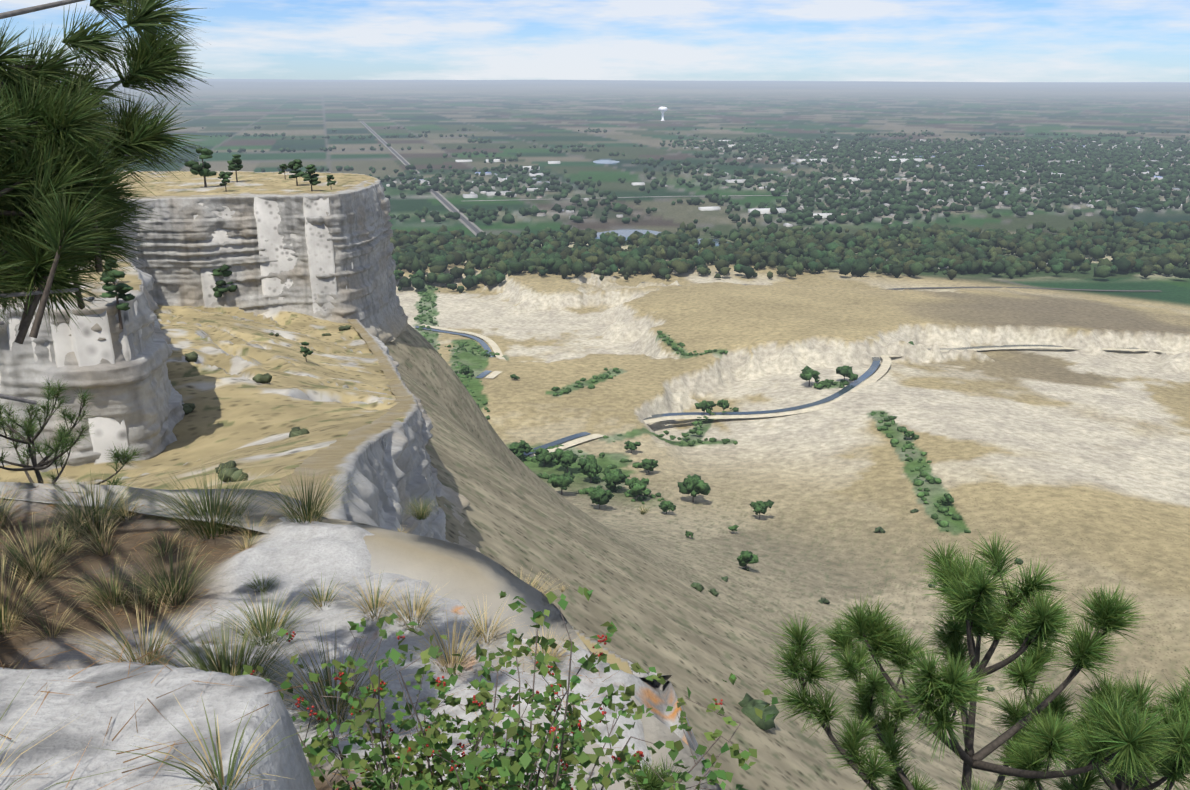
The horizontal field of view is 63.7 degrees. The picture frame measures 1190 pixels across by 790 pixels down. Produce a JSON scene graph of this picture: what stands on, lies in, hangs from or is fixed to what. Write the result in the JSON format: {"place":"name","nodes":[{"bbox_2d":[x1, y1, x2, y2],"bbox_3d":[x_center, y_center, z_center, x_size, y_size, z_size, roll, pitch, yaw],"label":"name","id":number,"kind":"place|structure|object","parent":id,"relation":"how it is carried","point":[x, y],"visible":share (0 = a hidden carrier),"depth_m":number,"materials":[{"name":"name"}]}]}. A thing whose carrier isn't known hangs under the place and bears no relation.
{"place":"outdoors","nodes":[
{"label":"outdoors","id":0,"kind":"place"},
{"bbox_2d":[0,0,213,404],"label":"pine","id":1,"kind":"object","parent":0,"point":[57,188],"depth_m":3.03,"materials":[{"name":"green plant"}]},
{"bbox_2d":[0,482,721,789],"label":"rock ledge","id":2,"kind":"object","parent":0,"point":[464,575],"visible":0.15,"depth_m":6.75,"materials":[{"name":"beige stone"}]},
{"bbox_2d":[0,376,149,485],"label":"pine tree","id":3,"kind":"object","parent":2,"relation":"on","point":[28,426],"depth_m":10.83,"materials":[{"name":"green plant"}]},
{"bbox_2d":[419,324,505,378],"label":"dirt road","id":4,"kind":"structure","parent":0,"point":[495,348],"depth_m":868.36,"materials":[{"name":"beige soil"}]},
{"bbox_2d":[0,78,1189,789],"bbox_3d":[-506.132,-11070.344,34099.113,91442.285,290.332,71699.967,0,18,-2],"label":"ground","id":5,"kind":"structure","parent":0,"point":[1074,464],"depth_m":572.63,"materials":[{"name":"beige soil"}]},
{"bbox_2d":[0,178,408,471],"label":"cliff","id":6,"kind":"structure","parent":5,"relation":"on","point":[140,395],"depth_m":170.87,"materials":[{"name":"grey stone"}]},
{"bbox_2d":[99,147,350,481],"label":"pines","id":7,"kind":"object","parent":5,"relation":"on","point":[122,289],"depth_m":142.16,"materials":[{"name":"green plant"}]},
{"bbox_2d":[0,454,649,789],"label":"ledge grass","id":8,"kind":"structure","parent":5,"relation":"on","point":[225,664],"depth_m":6.18,"materials":[{"name":"beige plant"}]},
{"bbox_2d":[0,488,704,789],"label":"ledge rock","id":9,"kind":"object","parent":5,"relation":"on","point":[296,556],"visible":0.54,"depth_m":5.65,"materials":[{"name":"grey stone"}]},
{"bbox_2d":[242,586,777,789],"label":"shrub","id":10,"kind":"object","parent":9,"relation":"on","point":[511,770],"depth_m":3.03,"materials":[{"name":"green plant"}]},
{"bbox_2d":[250,631,722,789],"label":"berries","id":11,"kind":"object","parent":10,"relation":"attached to","point":[641,754],"visible":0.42,"depth_m":2.98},
{"bbox_2d":[360,121,486,235],"bbox_3d":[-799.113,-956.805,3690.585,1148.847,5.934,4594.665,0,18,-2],"label":"road shoulder","id":12,"kind":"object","parent":5,"relation":"on","point":[461,213],"visible":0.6,"depth_m":2080.48},
{"bbox_2d":[361,121,479,233],"bbox_3d":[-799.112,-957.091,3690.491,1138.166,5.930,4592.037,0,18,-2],"label":"highway lanes","id":13,"kind":"structure","parent":12,"relation":"on","point":[469,224],"depth_m":2069.49,"materials":[{"name":"grey asphalt"}]},
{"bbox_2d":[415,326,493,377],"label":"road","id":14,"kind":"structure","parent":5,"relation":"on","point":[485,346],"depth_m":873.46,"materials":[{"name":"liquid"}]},
{"bbox_2d":[279,319,671,690],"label":"rock face","id":15,"kind":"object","parent":5,"relation":"on","point":[396,473],"depth_m":53.51},
{"bbox_2d":[102,126,1189,292],"bbox_3d":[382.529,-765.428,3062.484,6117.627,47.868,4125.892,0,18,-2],"label":"tree foliage","id":16,"kind":"object","parent":5,"relation":"on","point":[954,250],"visible":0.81,"depth_m":1748.76,"materials":[{"name":"green plant"}]},
{"bbox_2d":[593,160,718,243],"bbox_3d":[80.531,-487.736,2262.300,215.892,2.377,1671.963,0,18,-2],"label":"ponds","id":17,"kind":"structure","parent":5,"relation":"in","point":[625,233],"depth_m":1620.91,"materials":[{"name":"grey liquid"}]},
{"bbox_2d":[394,270,954,567],"bbox_3d":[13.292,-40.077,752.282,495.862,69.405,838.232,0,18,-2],"label":"valley trees","id":18,"kind":"object","parent":5,"relation":"on","point":[694,485],"depth_m":467.84,"materials":[{"name":"green plant"}]},
{"bbox_2d":[414,285,970,532],"bbox_3d":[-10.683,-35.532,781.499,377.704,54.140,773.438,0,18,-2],"label":"valley shrubs","id":19,"kind":"object","parent":5,"relation":"on","point":[944,510],"visible":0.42,"depth_m":580.68,"materials":[{"name":"green plant"}]},
{"bbox_2d":[386,138,1189,268],"bbox_3d":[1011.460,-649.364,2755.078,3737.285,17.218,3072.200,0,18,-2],"label":"town buildings","id":20,"kind":"structure","parent":5,"relation":"on","point":[761,210],"depth_m":2416.76,"materials":[{"name":"white"}]},
{"bbox_2d":[690,508,1023,729],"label":"shrubs","id":21,"kind":"object","parent":5,"relation":"on","point":[748,703],"visible":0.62,"depth_m":89.08,"materials":[{"name":"green plant"}]},
{"bbox_2d":[626,532,1187,789],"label":"pine","id":22,"kind":"object","parent":5,"relation":"on","point":[965,584],"depth_m":4.37,"materials":[{"name":"green plant"}]},
{"bbox_2d":[994,661,1189,789],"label":"pine","id":23,"kind":"object","parent":5,"relation":"on","point":[1022,757],"depth_m":4.37,"materials":[{"name":"green plant"}]},
{"bbox_2d":[0,0,1189,81],"label":"sky","id":24,"kind":"structure","parent":0,"point":[656,40],"materials":[{"name":"blue"}]},
{"bbox_2d":[658,107,666,120],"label":"water tower","id":25,"kind":"structure","parent":0,"point":[662,109],"depth_m":6101.59,"materials":[{"name":"white metal"}]},
{"bbox_2d":[473,193,1121,200],"bbox_3d":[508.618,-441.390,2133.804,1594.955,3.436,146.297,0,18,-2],"label":"town road","id":26,"kind":"structure","parent":0,"point":[653,196],"depth_m":2143.08,"materials":[{"name":"grey asphalt"}]},
{"bbox_2d":[524,345,1138,455],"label":"road","id":27,"kind":"structure","parent":0,"point":[868,372],"depth_m":633.01,"materials":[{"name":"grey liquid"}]},
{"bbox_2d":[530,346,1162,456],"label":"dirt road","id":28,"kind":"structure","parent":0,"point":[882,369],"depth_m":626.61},
{"bbox_2d":[641,282,1159,290],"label":"field","id":29,"kind":"structure","parent":0,"point":[1006,287],"depth_m":1130.13,"materials":[{"name":"green plant"}]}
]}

